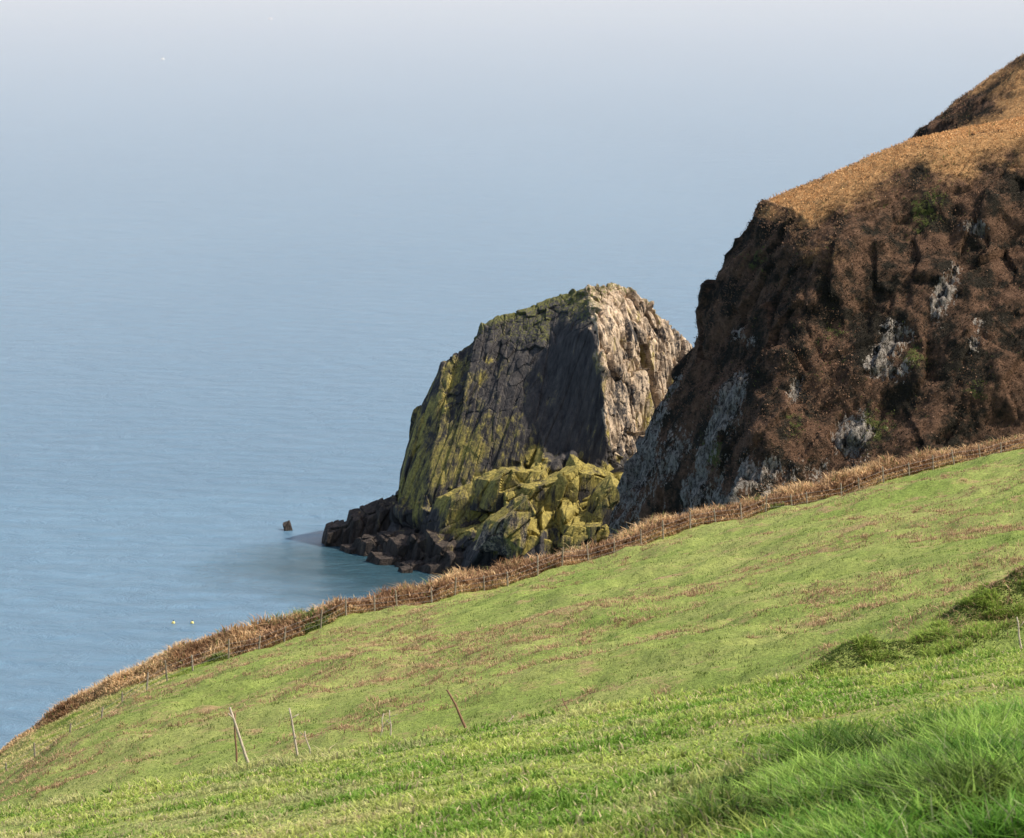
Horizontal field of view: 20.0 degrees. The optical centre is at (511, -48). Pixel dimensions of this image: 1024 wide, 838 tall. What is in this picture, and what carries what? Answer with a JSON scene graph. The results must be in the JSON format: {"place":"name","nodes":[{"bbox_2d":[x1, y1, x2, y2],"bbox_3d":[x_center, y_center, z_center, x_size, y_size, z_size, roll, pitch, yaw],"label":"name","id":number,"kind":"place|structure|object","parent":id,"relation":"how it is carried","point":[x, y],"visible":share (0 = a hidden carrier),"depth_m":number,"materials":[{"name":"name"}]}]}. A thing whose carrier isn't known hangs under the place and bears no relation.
{"place":"outdoors","nodes":[
{"label":"outdoors","id":0,"kind":"place"},
{"bbox_2d":[0,0,1023,747],"bbox_3d":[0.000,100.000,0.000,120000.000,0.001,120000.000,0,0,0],"label":"sea","id":1,"kind":"structure","parent":0,"point":[262,276],"depth_m":1092.28,"materials":[{"name":"liquid"}]},
{"bbox_2d":[283,520,292,530],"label":"sea rock","id":2,"kind":"object","parent":1,"relation":"in","point":[287,526],"visible":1,"depth_m":502.44,"materials":[{"name":"stone"}]},
{"bbox_2d":[321,520,343,546],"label":"shore rock","id":3,"kind":"object","parent":1,"relation":"in","point":[332,535],"visible":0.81,"depth_m":489.58,"materials":[{"name":"stone"}]},
{"bbox_2d":[339,521,349,545],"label":"shore rock","id":4,"kind":"object","parent":1,"relation":"in","point":[345,532],"visible":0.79,"depth_m":488.48,"materials":[{"name":"stone"}]},
{"bbox_2d":[340,544,356,553],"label":"shore rock","id":5,"kind":"object","parent":1,"relation":"in","point":[349,548],"visible":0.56,"depth_m":484.19,"materials":[{"name":"stone"}]},
{"bbox_2d":[346,508,367,543],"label":"shore rock","id":6,"kind":"object","parent":1,"relation":"in","point":[355,520],"visible":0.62,"depth_m":488.14,"materials":[{"name":"stone"}]},
{"bbox_2d":[352,534,379,555],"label":"shore rock","id":7,"kind":"object","parent":1,"relation":"in","point":[365,544],"visible":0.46,"depth_m":481.92,"materials":[{"name":"stone"}]},
{"bbox_2d":[360,498,383,537],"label":"shore rock","id":8,"kind":"object","parent":1,"relation":"in","point":[369,509],"visible":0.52,"depth_m":488.75,"materials":[{"name":"stone"}]},
{"bbox_2d":[373,495,397,534],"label":"shore rock","id":9,"kind":"object","parent":1,"relation":"in","point":[383,507],"visible":0.38,"depth_m":487.33,"materials":[{"name":"stone"}]},
{"bbox_2d":[366,551,406,564],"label":"shore rock","id":10,"kind":"object","parent":1,"relation":"in","point":[384,558],"visible":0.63,"depth_m":475.04,"materials":[{"name":"stone"}]},
{"bbox_2d":[376,525,415,551],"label":"shore rock","id":11,"kind":"object","parent":1,"relation":"in","point":[383,537],"visible":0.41,"depth_m":481.25,"materials":[{"name":"stone"}]},
{"bbox_2d":[384,531,422,561],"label":"shore rock","id":12,"kind":"object","parent":1,"relation":"in","point":[397,546],"visible":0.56,"depth_m":476.02,"materials":[{"name":"stone"}]},
{"bbox_2d":[398,565,412,572],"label":"shore rock","id":13,"kind":"object","parent":1,"relation":"in","point":[405,569],"visible":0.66,"depth_m":468.42,"materials":[{"name":"stone"}]},
{"bbox_2d":[395,559,425,569],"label":"shore rock","id":14,"kind":"object","parent":1,"relation":"in","point":[415,564],"visible":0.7,"depth_m":471.38,"materials":[{"name":"stone"}]},
{"bbox_2d":[406,533,426,560],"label":"shore rock","id":15,"kind":"object","parent":1,"relation":"in","point":[416,542],"visible":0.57,"depth_m":473.29,"materials":[{"name":"stone"}]},
{"bbox_2d":[417,561,444,573],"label":"shore rock","id":16,"kind":"object","parent":1,"relation":"in","point":[432,567],"visible":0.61,"depth_m":467.75,"materials":[{"name":"stone"}]},
{"bbox_2d":[423,529,456,562],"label":"shore rock","id":17,"kind":"object","parent":1,"relation":"in","point":[438,546],"visible":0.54,"depth_m":470.70,"materials":[{"name":"stone"}]},
{"bbox_2d":[444,550,464,574],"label":"shore rock","id":18,"kind":"object","parent":1,"relation":"in","point":[455,558],"visible":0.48,"depth_m":466.42,"materials":[{"name":"stone"}]},
{"bbox_2d":[459,517,480,527],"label":"shore rock","id":19,"kind":"object","parent":1,"relation":"in","point":[475,521],"visible":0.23,"depth_m":472.37,"materials":[{"name":"stone"}]},
{"bbox_2d":[387,282,692,574],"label":"sea stack","id":20,"kind":"object","parent":1,"relation":"in","point":[549,386],"visible":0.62,"depth_m":484.75,"materials":[{"name":"stone"}]},
{"bbox_2d":[428,476,484,533],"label":"lichen crag","id":21,"kind":"structure","parent":20,"relation":"on","point":[452,510],"depth_m":473.14,"materials":[{"name":"stone"}]},
{"bbox_2d":[473,513,498,572],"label":"lichen crag","id":22,"kind":"structure","parent":20,"relation":"on","point":[487,559],"depth_m":463.44,"materials":[{"name":"stone"}]},
{"bbox_2d":[472,493,535,554],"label":"lichen crag","id":23,"kind":"structure","parent":20,"relation":"on","point":[504,530],"depth_m":460.50,"materials":[{"name":"stone"}]},
{"bbox_2d":[470,466,542,513],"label":"lichen crag","id":24,"kind":"structure","parent":20,"relation":"on","point":[492,486],"depth_m":471.63,"materials":[{"name":"stone"}]},
{"bbox_2d":[502,517,551,559],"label":"lichen crag","id":25,"kind":"structure","parent":20,"relation":"on","point":[532,538],"depth_m":461.30,"materials":[{"name":"stone"}]},
{"bbox_2d":[515,465,578,519],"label":"lichen crag","id":26,"kind":"structure","parent":20,"relation":"on","point":[551,491],"depth_m":467.34,"materials":[{"name":"stone"}]},
{"bbox_2d":[552,516,601,551],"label":"lichen crag","id":27,"kind":"structure","parent":20,"relation":"on","point":[579,530],"depth_m":461.81,"materials":[{"name":"stone"}]},
{"bbox_2d":[565,454,611,509],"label":"lichen crag","id":28,"kind":"structure","parent":20,"relation":"on","point":[591,477],"depth_m":469.45,"materials":[{"name":"stone"}]},
{"bbox_2d":[585,474,619,527],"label":"lichen crag","id":29,"kind":"structure","parent":20,"relation":"on","point":[603,500],"depth_m":464.42,"materials":[{"name":"stone"}]},
{"bbox_2d":[0,449,1023,837],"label":"ground","id":30,"kind":"structure","parent":0,"point":[508,691],"depth_m":122.35,"materials":[{"name":"green plant"}]},
{"bbox_2d":[0,655,227,773],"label":"cliff top grass","id":31,"kind":"structure","parent":30,"relation":"on","point":[169,674],"depth_m":175.22,"materials":[{"name":"plant"}]},
{"bbox_2d":[234,713,237,762],"bbox_3d":[-3.874,11.177,40.757,0.039,0.987,0.150,0,0,-17],"label":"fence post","id":32,"kind":"object","parent":30,"relation":"on","point":[236,753],"visible":0.63,"depth_m":40.76,"materials":[{"name":"wood"}]},
{"bbox_2d":[228,707,248,762],"bbox_3d":[-3.771,11.045,40.551,0.406,0.990,0.079,0,0,13],"label":"fence post","id":33,"kind":"object","parent":30,"relation":"on","point":[240,739],"visible":0.78,"depth_m":40.56,"materials":[{"name":"beige wood"}]},
{"bbox_2d":[288,708,298,756],"bbox_3d":[-3.007,10.992,40.582,0.239,0.853,0.114,0,0,44],"label":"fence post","id":34,"kind":"object","parent":30,"relation":"on","point":[294,737],"visible":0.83,"depth_m":40.57,"materials":[{"name":"beige wood"}]},
{"bbox_2d":[299,731,310,753],"bbox_3d":[-2.855,11.142,40.573,0.266,0.506,0.054,0,0,38],"label":"dead stalk","id":35,"kind":"object","parent":30,"relation":"on","point":[304,735],"visible":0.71,"depth_m":40.59,"materials":[{"name":"beige plant"}]},
{"bbox_2d":[380,713,390,737],"bbox_3d":[-1.793,10.930,40.569,0.176,0.579,0.113,0,0,-29],"label":"dead stalk","id":36,"kind":"object","parent":30,"relation":"on","point":[384,724],"visible":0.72,"depth_m":40.56,"materials":[{"name":"beige plant"}]},
{"bbox_2d":[384,710,397,735],"bbox_3d":[-1.709,10.886,40.589,0.195,0.584,0.119,0,0,37],"label":"dead stalk","id":37,"kind":"object","parent":30,"relation":"on","point":[390,723],"visible":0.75,"depth_m":40.58,"materials":[{"name":"beige plant"}]},
{"bbox_2d":[446,689,466,727],"bbox_3d":[-0.735,10.635,40.557,0.386,0.663,0.045,0,0,19],"label":"dead stalk","id":38,"kind":"object","parent":30,"relation":"on","point":[459,714],"visible":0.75,"depth_m":40.56,"materials":[{"name":"brown plant"}]},
{"bbox_2d":[1,438,1021,770],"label":"wire fence","id":39,"kind":"object","parent":30,"relation":"on","point":[507,578],"visible":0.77,"depth_m":189.53,"materials":[{"name":"brown wood"}]},
{"bbox_2d":[0,644,1023,837],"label":"foreground grass","id":40,"kind":"structure","parent":30,"relation":"on","point":[707,820],"depth_m":28.65,"materials":[{"name":"green plant"}]},
{"bbox_2d":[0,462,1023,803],"bbox_3d":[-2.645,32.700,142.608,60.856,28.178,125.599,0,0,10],"label":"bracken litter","id":41,"kind":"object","parent":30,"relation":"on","point":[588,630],"visible":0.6,"depth_m":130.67,"materials":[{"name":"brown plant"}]},
{"bbox_2d":[0,433,1023,755],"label":"bracken belt","id":42,"kind":"object","parent":30,"relation":"on","point":[134,673],"visible":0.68,"depth_m":187.33,"materials":[{"name":"brown plant"}]},
{"bbox_2d":[35,437,1023,726],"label":"bramble undergrowth","id":43,"kind":"object","parent":30,"relation":"on","point":[609,543],"visible":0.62,"depth_m":195.20,"materials":[{"name":"brown plant"}]},
{"bbox_2d":[649,689,1023,837],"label":"tall grass","id":44,"kind":"structure","parent":30,"relation":"on","point":[891,792],"depth_m":17.26,"materials":[{"name":"green plant"}]},
{"bbox_2d":[775,561,1023,677],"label":"rank grass","id":45,"kind":"structure","parent":30,"relation":"on","point":[939,632],"depth_m":84.84,"materials":[{"name":"green plant"}]},
{"bbox_2d":[1016,617,1023,648],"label":"dead stalk","id":46,"kind":"object","parent":30,"relation":"on","point":[1019,632],"visible":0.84,"depth_m":40.07,"materials":[{"name":"beige plant"}]},
{"bbox_2d":[606,54,1023,539],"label":"hill","id":47,"kind":"structure","parent":0,"point":[750,473],"depth_m":320.32,"materials":[{"name":"brown stone"}]},
{"bbox_2d":[612,52,1023,527],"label":"hill scrub","id":48,"kind":"object","parent":47,"relation":"on","point":[968,131],"visible":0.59,"depth_m":325.76,"materials":[{"name":"brown plant"}]}
]}

